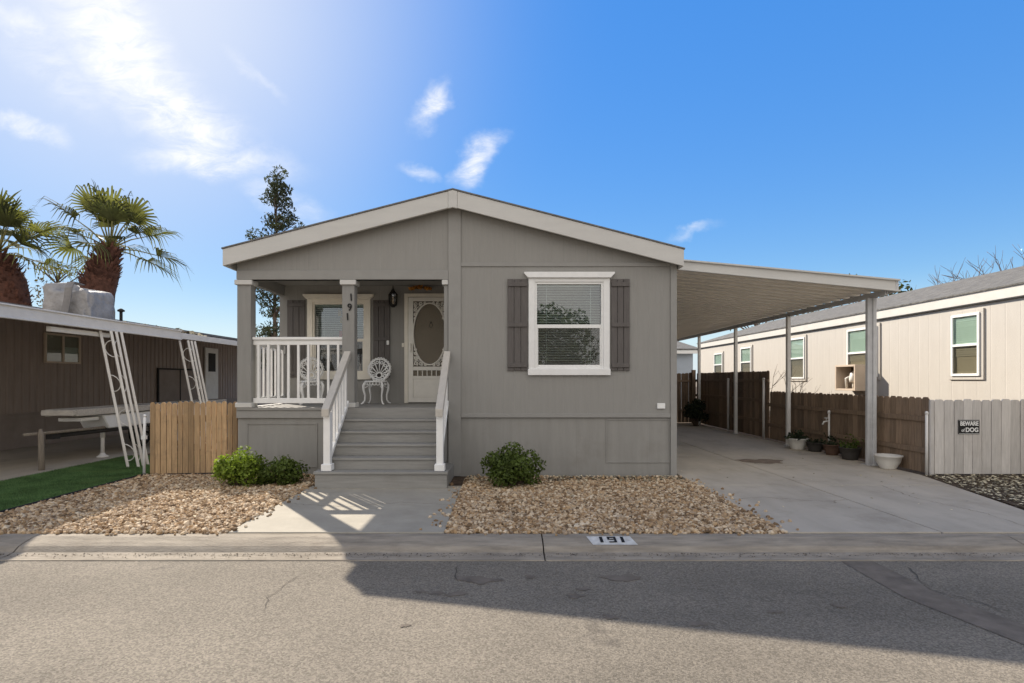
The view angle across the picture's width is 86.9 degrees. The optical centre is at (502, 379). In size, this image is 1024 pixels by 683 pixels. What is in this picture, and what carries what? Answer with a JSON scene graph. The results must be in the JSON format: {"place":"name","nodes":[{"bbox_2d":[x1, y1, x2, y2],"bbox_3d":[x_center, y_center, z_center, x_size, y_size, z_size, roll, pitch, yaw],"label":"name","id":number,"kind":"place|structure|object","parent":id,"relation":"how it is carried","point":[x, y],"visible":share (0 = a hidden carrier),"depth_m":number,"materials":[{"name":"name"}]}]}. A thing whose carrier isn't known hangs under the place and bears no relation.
{"place":"outdoors","nodes":[
{"label":"outdoors","id":0,"kind":"place"},
{"bbox_2d":[0,420,227,480],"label":"parking pad","id":1,"kind":"object","parent":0,"point":[18,462],"depth_m":11.48,"materials":[{"name":"grey concrete"}]},
{"bbox_2d":[23,426,124,469],"bbox_3d":[-8.051,1.219,10.460,0.260,0.723,2.276,0,0,8],"label":"timber rail","id":2,"kind":"object","parent":1,"relation":"on","point":[40,433],"visible":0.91,"depth_m":9.47,"materials":[{"name":"grey wood"}]},
{"bbox_2d":[41,399,226,457],"bbox_3d":[-8.250,1.065,12.650,0.990,1.030,5.700,0,0,0],"label":"picnic table","id":3,"kind":"object","parent":1,"relation":"on","point":[93,416],"visible":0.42,"depth_m":10.91,"materials":[{"name":"metal"}]},
{"bbox_2d":[0,301,271,450],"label":"neighbor house","id":4,"kind":"structure","parent":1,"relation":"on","point":[41,368],"depth_m":14.31,"materials":[{"name":"brown wood"}]},
{"bbox_2d":[43,332,80,363],"bbox_3d":[-11.166,-0.790,13.700,0.060,0.740,1.100,0,0,0],"label":"window","id":5,"kind":"structure","parent":4,"relation":"in","point":[57,348],"depth_m":13.68,"materials":[{"name":"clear glass"}]},
{"bbox_2d":[157,368,199,401],"bbox_3d":[-11.158,0.180,18.650,0.045,1.140,2.400,0,0,0],"label":"storage door","id":6,"kind":"structure","parent":4,"relation":"in","point":[171,382],"depth_m":18.33,"materials":[{"name":"brown wood"}]},
{"bbox_2d":[204,347,217,398],"bbox_3d":[-11.151,-0.245,20.650,0.058,1.950,0.900,0,0,0],"label":"door","id":7,"kind":"structure","parent":4,"relation":"in","point":[210,354],"depth_m":20.60,"materials":[{"name":"metal"}]},
{"bbox_2d":[0,473,316,535],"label":"gravel","id":8,"kind":"structure","parent":0,"point":[153,493],"depth_m":6.58,"materials":[{"name":"beige gravel"}]},
{"bbox_2d":[0,473,145,511],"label":"lawn edging","id":9,"kind":"object","parent":8,"relation":"on","point":[67,494],"visible":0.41,"depth_m":7.30,"materials":[{"name":"rubber"}]},
{"bbox_2d":[211,446,269,487],"bbox_3d":[-3.863,1.288,8.004,0.848,0.643,0.715,0,0,0],"label":"shrub","id":10,"kind":"object","parent":8,"relation":"on","point":[232,469],"visible":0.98,"depth_m":7.87,"materials":[{"name":"green plant"}]},
{"bbox_2d":[255,454,310,485],"bbox_3d":[-3.361,1.371,8.162,0.752,0.475,0.741,0,0,38],"label":"shrub","id":11,"kind":"object","parent":8,"relation":"on","point":[286,471],"visible":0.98,"depth_m":8.03,"materials":[{"name":"green plant"}]},
{"bbox_2d":[228,486,461,533],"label":"walkway","id":12,"kind":"structure","parent":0,"point":[314,514],"depth_m":6.38,"materials":[{"name":"concrete"}]},
{"bbox_2d":[313,351,453,487],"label":"front steps","id":13,"kind":"structure","parent":12,"relation":"on","point":[383,431],"depth_m":8.25,"materials":[{"name":"grey wood"}]},
{"bbox_2d":[221,188,684,475],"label":"manufactured house","id":14,"kind":"structure","parent":0,"point":[555,335],"depth_m":9.00,"materials":[{"name":"grey wood"}]},
{"bbox_2d":[298,357,324,404],"bbox_3d":[-3.593,0.007,10.156,0.488,0.902,0.444,0,0,-24],"label":"garden chair","id":15,"kind":"object","parent":14,"relation":"on","point":[303,384],"visible":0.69,"depth_m":10.27,"materials":[{"name":"white metal"}]},
{"bbox_2d":[303,294,373,378],"bbox_3d":[-3.250,-0.853,10.732,1.400,1.685,0.195,0,0,0],"label":"window","id":16,"kind":"structure","parent":14,"relation":"in","point":[313,300],"depth_m":10.70,"materials":[{"name":"white glass"}]},
{"bbox_2d":[360,357,391,404],"bbox_3d":[-2.410,0.007,10.256,0.489,0.902,0.444,0,0,6],"label":"garden chair","id":17,"kind":"object","parent":14,"relation":"on","point":[382,385],"visible":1,"depth_m":10.41,"materials":[{"name":"white metal"}]},
{"bbox_2d":[408,285,431,290],"bbox_3d":[-1.628,-1.817,10.624,0.472,0.128,0.083,0,0,0],"label":"leaf garland","id":18,"kind":"object","parent":14,"relation":"hanging from","point":[420,287],"visible":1,"depth_m":10.62},
{"bbox_2d":[408,297,443,401],"bbox_3d":[-1.462,-0.595,10.639,0.812,2.070,0.071,0,0,0],"label":"storm door","id":19,"kind":"structure","parent":14,"relation":"in","point":[422,388],"depth_m":10.65,"materials":[{"name":"beige metal"}]},
{"bbox_2d":[413,301,443,375],"bbox_3d":[-1.463,-0.595,10.684,0.819,2.080,0.047,0,0,0],"label":"front door","id":20,"kind":"structure","parent":14,"relation":"in","point":[429,323],"depth_m":10.69,"materials":[{"name":"wood"}]},
{"bbox_2d":[524,272,614,374],"bbox_3d":[1.100,-0.935,9.022,1.500,1.710,0.195,0,0,0],"label":"window","id":21,"kind":"structure","parent":14,"relation":"in","point":[546,281],"depth_m":9.00,"materials":[{"name":"plastic"}]},
{"bbox_2d":[0,561,1023,682],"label":"road","id":22,"kind":"structure","parent":0,"point":[170,622],"depth_m":3.75,"materials":[{"name":"grey asphalt"}]},
{"bbox_2d":[263,566,1002,609],"bbox_3d":[0.927,1.686,4.421,5.544,0.001,0.967,0,0,0],"label":"road crack","id":23,"kind":"object","parent":22,"relation":"on","point":[457,566],"visible":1,"depth_m":4.39,"materials":[{"name":"black asphalt"}]},
{"bbox_2d":[400,561,1023,643],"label":"road tar","id":24,"kind":"object","parent":22,"relation":"on","point":[904,586],"visible":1,"depth_m":4.21,"materials":[{"name":"black asphalt"}]},
{"bbox_2d":[0,0,1023,378],"label":"sky","id":25,"kind":"structure","parent":0,"point":[875,138],"materials":[{"name":"blue"}]},
{"bbox_2d":[139,387,1023,539],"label":"lot ground","id":26,"kind":"structure","parent":0,"point":[457,480],"depth_m":9.20,"materials":[{"name":"soil"}]},
{"bbox_2d":[0,188,78,305],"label":"palm tree","id":27,"kind":"object","parent":26,"relation":"on","point":[14,286],"visible":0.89,"depth_m":19.86,"materials":[{"name":"green plant"}]},
{"bbox_2d":[25,261,83,305],"bbox_3d":[-19.393,-1.847,23.822,3.542,6.856,2.746,0,0,31],"label":"broadleaf tree","id":28,"kind":"object","parent":26,"relation":"on","point":[41,279],"visible":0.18,"depth_m":23.51,"materials":[{"name":"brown plant"}]},
{"bbox_2d":[0,455,188,510],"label":"turf","id":29,"kind":"structure","parent":26,"relation":"on","point":[111,471],"depth_m":8.38,"materials":[{"name":"green plant"}]},
{"bbox_2d":[36,180,193,304],"bbox_3d":[-14.723,-2.833,19.958,5.115,8.936,4.628,0,0,0],"label":"palm tree","id":30,"kind":"object","parent":26,"relation":"on","point":[102,269],"visible":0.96,"depth_m":19.64,"materials":[{"name":"green plant"}]},
{"bbox_2d":[0,302,273,466],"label":"awning","id":31,"kind":"object","parent":26,"relation":"on","point":[19,312],"visible":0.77,"depth_m":9.69,"materials":[{"name":"metal"}]},
{"bbox_2d":[42,281,118,320],"bbox_3d":[-9.980,-1.810,12.700,1.166,1.019,1.200,0,0,0],"label":"roof cooler","id":32,"kind":"object","parent":31,"relation":"on","point":[71,297],"visible":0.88,"depth_m":12.31,"materials":[{"name":"silver metal"}]},
{"bbox_2d":[117,308,124,320],"bbox_3d":[-9.335,-1.518,13.200,0.155,0.460,0.158,0,0,0],"label":"vent pipe","id":33,"kind":"object","parent":31,"relation":"on","point":[120,310],"visible":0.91,"depth_m":13.17,"materials":[{"name":"black metal"}]},
{"bbox_2d":[117,320,207,336],"bbox_3d":[-9.313,-1.372,14.594,0.781,0.275,4.105,0,0,0],"label":"leaf debris","id":34,"kind":"object","parent":31,"relation":"on","point":[192,332],"visible":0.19,"depth_m":15.75,"materials":[{"name":"brown plant"}]},
{"bbox_2d":[141,414,146,473],"bbox_3d":[-5.939,1.073,8.940,0.071,1.015,0.052,0,0,0],"label":"white pole","id":35,"kind":"object","parent":26,"relation":"on","point":[144,437],"visible":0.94,"depth_m":8.92,"materials":[{"name":"white metal"}]},
{"bbox_2d":[150,401,237,473],"bbox_3d":[-5.170,0.965,9.147,1.431,1.229,0.158,0,0,-7],"label":"picket fence","id":36,"kind":"object","parent":26,"relation":"on","point":[190,424],"visible":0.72,"depth_m":9.06,"materials":[{"name":"brown wood"}]},
{"bbox_2d":[245,165,304,403],"bbox_3d":[-10.046,-3.980,23.986,2.560,11.122,3.179,0,0,0],"label":"conifer tree","id":37,"kind":"object","parent":26,"relation":"on","point":[277,186],"visible":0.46,"depth_m":23.79,"materials":[{"name":"green plant"}]},
{"bbox_2d":[7,430,951,526],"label":"fallen leaves","id":38,"kind":"object","parent":26,"relation":"on","point":[494,488],"visible":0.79,"depth_m":8.10,"materials":[{"name":"brown plant"}]},
{"bbox_2d":[696,371,769,438],"bbox_3d":[7.077,0.660,17.150,0.133,1.840,5.400,0,0,0],"label":"board fence","id":39,"kind":"object","parent":26,"relation":"on","point":[717,392],"visible":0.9,"depth_m":16.20,"materials":[{"name":"wood"}]},
{"bbox_2d":[733,364,810,392],"bbox_3d":[7.936,0.555,16.177,2.226,2.074,1.910,0,0,27],"label":"bare shrub","id":40,"kind":"object","parent":26,"relation":"on","point":[785,383],"visible":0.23,"depth_m":15.86,"materials":[{"name":"brown plant"}]},
{"bbox_2d":[822,410,830,440],"bbox_3d":[6.968,1.115,11.645,0.184,0.930,0.084,0,0,0],"label":"standpipe","id":41,"kind":"object","parent":26,"relation":"on","point":[828,413],"visible":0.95,"depth_m":11.63,"materials":[{"name":"metal"}]},
{"bbox_2d":[768,391,929,474],"bbox_3d":[7.087,0.931,11.700,0.111,1.297,5.459,0,0,0],"label":"board fence","id":42,"kind":"object","parent":26,"relation":"on","point":[903,426],"visible":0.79,"depth_m":10.79,"materials":[{"name":"wood"}]},
{"bbox_2d":[791,273,912,316],"bbox_3d":[19.107,-2.198,28.930,6.901,7.558,6.209,0,0,35],"label":"broadleaf tree","id":43,"kind":"object","parent":26,"relation":"on","point":[902,285],"depth_m":26.43,"materials":[{"name":"brown plant"}]},
{"bbox_2d":[697,266,1023,400],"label":"neighbor house","id":44,"kind":"structure","parent":26,"relation":"on","point":[962,339],"depth_m":12.78,"materials":[{"name":"metal"}]},
{"bbox_2d":[714,351,723,372],"bbox_3d":[9.471,-0.670,23.750,0.052,1.150,1.050,0,0,0],"label":"window","id":45,"kind":"structure","parent":44,"relation":"in","point":[718,356],"depth_m":23.68,"materials":[{"name":"plastic"}]},
{"bbox_2d":[740,345,752,371],"bbox_3d":[9.471,-0.695,21.050,0.052,1.300,1.050,0,0,0],"label":"window","id":46,"kind":"structure","parent":44,"relation":"in","point":[746,352],"depth_m":21.03,"materials":[{"name":"plastic"}]},
{"bbox_2d":[791,334,806,380],"bbox_3d":[9.471,-0.695,17.400,0.052,1.460,1.050,0,0,0],"label":"window","id":47,"kind":"structure","parent":44,"relation":"in","point":[798,343],"depth_m":17.29,"materials":[{"name":"plastic"}]},
{"bbox_2d":[846,323,880,379],"bbox_3d":[9.471,-0.725,14.250,0.052,1.440,1.350,0,0,0],"label":"window","id":48,"kind":"structure","parent":44,"relation":"in","point":[855,336],"depth_m":14.41,"materials":[{"name":"plastic"}]},
{"bbox_2d":[949,308,984,379],"bbox_3d":[9.471,-0.715,11.060,0.052,1.420,0.830,0,0,0],"label":"window","id":49,"kind":"structure","parent":44,"relation":"in","point":[967,327],"depth_m":11.02,"materials":[{"name":"plastic"}]},
{"bbox_2d":[915,244,1023,288],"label":"bare tree","id":50,"kind":"object","parent":26,"relation":"on","point":[953,275],"visible":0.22,"depth_m":21.61,"materials":[{"name":"brown plant"}]},
{"bbox_2d":[925,474,1023,509],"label":"planting bed","id":51,"kind":"object","parent":26,"relation":"on","point":[1005,501],"visible":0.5,"depth_m":8.01,"materials":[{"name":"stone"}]},
{"bbox_2d":[929,399,1023,474],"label":"gate fence","id":52,"kind":"object","parent":26,"relation":"on","point":[995,445],"visible":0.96,"depth_m":8.97,"materials":[{"name":"grey wood"}]},
{"bbox_2d":[958,420,979,433],"bbox_3d":[7.731,0.777,8.959,0.350,0.236,0.015,0,0,0],"label":"warning sign","id":53,"kind":"object","parent":52,"relation":"attached to","point":[968,426],"visible":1,"depth_m":8.96,"materials":[{"name":"black metal"}]},
{"bbox_2d":[419,474,798,535],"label":"gravel","id":54,"kind":"structure","parent":0,"point":[684,512],"depth_m":6.49,"materials":[{"name":"beige gravel"}]},
{"bbox_2d":[480,442,545,487],"bbox_3d":[0.148,1.262,8.025,0.890,0.694,0.812,0,0,-44],"label":"shrub","id":55,"kind":"object","parent":54,"relation":"on","point":[507,467],"visible":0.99,"depth_m":7.91,"materials":[{"name":"green plant"}]},
{"bbox_2d":[677,341,697,392],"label":"neighbor house","id":56,"kind":"structure","parent":0,"point":[685,352],"depth_m":29.00,"materials":[{"name":"plastic"}]},
{"bbox_2d":[677,423,1023,533],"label":"driveway","id":57,"kind":"structure","parent":0,"point":[889,508],"depth_m":7.57,"materials":[{"name":"grey concrete"}]},
{"bbox_2d":[677,370,695,422],"bbox_3d":[5.025,0.605,19.811,4.150,1.950,0.184,0,0,0],"label":"board fence","id":58,"kind":"object","parent":57,"relation":"on","point":[684,396],"visible":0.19,"depth_m":19.88,"materials":[{"name":"brown wood"}]},
{"bbox_2d":[683,398,708,425],"bbox_3d":[6.631,1.102,18.497,0.852,1.011,0.886,0,0,0],"label":"shrub","id":59,"kind":"object","parent":57,"relation":"on","point":[696,408],"visible":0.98,"depth_m":18.40,"materials":[{"name":"green plant"}]},
{"bbox_2d":[739,459,782,463],"bbox_3d":[5.014,1.572,10.449,0.920,0.001,0.624,0,0,0],"label":"driveway stain","id":60,"kind":"object","parent":57,"relation":"on","point":[768,461],"visible":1,"depth_m":10.42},
{"bbox_2d":[677,259,900,465],"bbox_3d":[4.997,-0.295,16.395,4.105,3.740,13.650,0,0,0],"label":"carport","id":61,"kind":"object","parent":57,"relation":"on","point":[714,297],"visible":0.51,"depth_m":10.79,"materials":[{"name":"metal"}]},
{"bbox_2d":[784,430,808,449],"bbox_3d":[6.726,1.349,12.295,0.521,0.452,0.640,0,0,-29],"label":"plant pot","id":62,"kind":"object","parent":57,"relation":"on","point":[796,441],"visible":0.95,"depth_m":12.20,"materials":[{"name":"ceramic"}]},
{"bbox_2d":[805,435,825,451],"bbox_3d":[6.896,1.398,11.954,0.373,0.354,0.426,0,0,-19],"label":"plant pot","id":63,"kind":"object","parent":57,"relation":"on","point":[814,446],"visible":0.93,"depth_m":11.84,"materials":[{"name":"plastic"}]},
{"bbox_2d":[820,433,839,455],"bbox_3d":[6.946,1.339,11.370,0.386,0.472,0.378,0,0,-30],"label":"plant pot","id":64,"kind":"object","parent":57,"relation":"on","point":[830,447],"visible":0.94,"depth_m":11.30,"materials":[{"name":"ceramic"}]},
{"bbox_2d":[838,433,863,459],"bbox_3d":[6.877,1.317,10.733,0.464,0.515,0.534,0,0,0],"label":"plant pot","id":65,"kind":"object","parent":57,"relation":"on","point":[852,451],"visible":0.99,"depth_m":10.61,"materials":[{"name":"plastic"}]},
{"bbox_2d":[733,463,1023,525],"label":"driveway crack","id":66,"kind":"object","parent":57,"relation":"on","point":[835,500],"visible":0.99,"depth_m":7.10,"materials":[{"name":"concrete"}]},
{"bbox_2d":[873,453,903,469],"bbox_3d":[6.860,1.455,9.622,0.447,0.240,0.447,0,0,0],"label":"plant pot","id":67,"kind":"object","parent":57,"relation":"on","point":[888,461],"visible":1,"depth_m":9.50,"materials":[{"name":"ceramic"}]},
{"label":"ground","id":68,"kind":"structure","parent":0,"visible":0},
{"bbox_2d":[0,534,1023,560],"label":"kerb","id":69,"kind":"structure","parent":68,"relation":"on","point":[482,547],"depth_m":5.27,"materials":[{"name":"grey concrete"}]},
{"bbox_2d":[0,553,1022,558],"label":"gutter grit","id":70,"kind":"object","parent":69,"relation":"on","point":[490,554],"visible":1,"depth_m":5.17,"materials":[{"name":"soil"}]},
{"bbox_2d":[586,536,637,544],"bbox_3d":[1.083,1.597,5.378,0.485,0.038,0.155,0,0,0],"label":"kerb number","id":71,"kind":"object","parent":69,"relation":"attached to","point":[611,540],"visible":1,"depth_m":5.37,"materials":[{"name":"white paint"}]}
]}

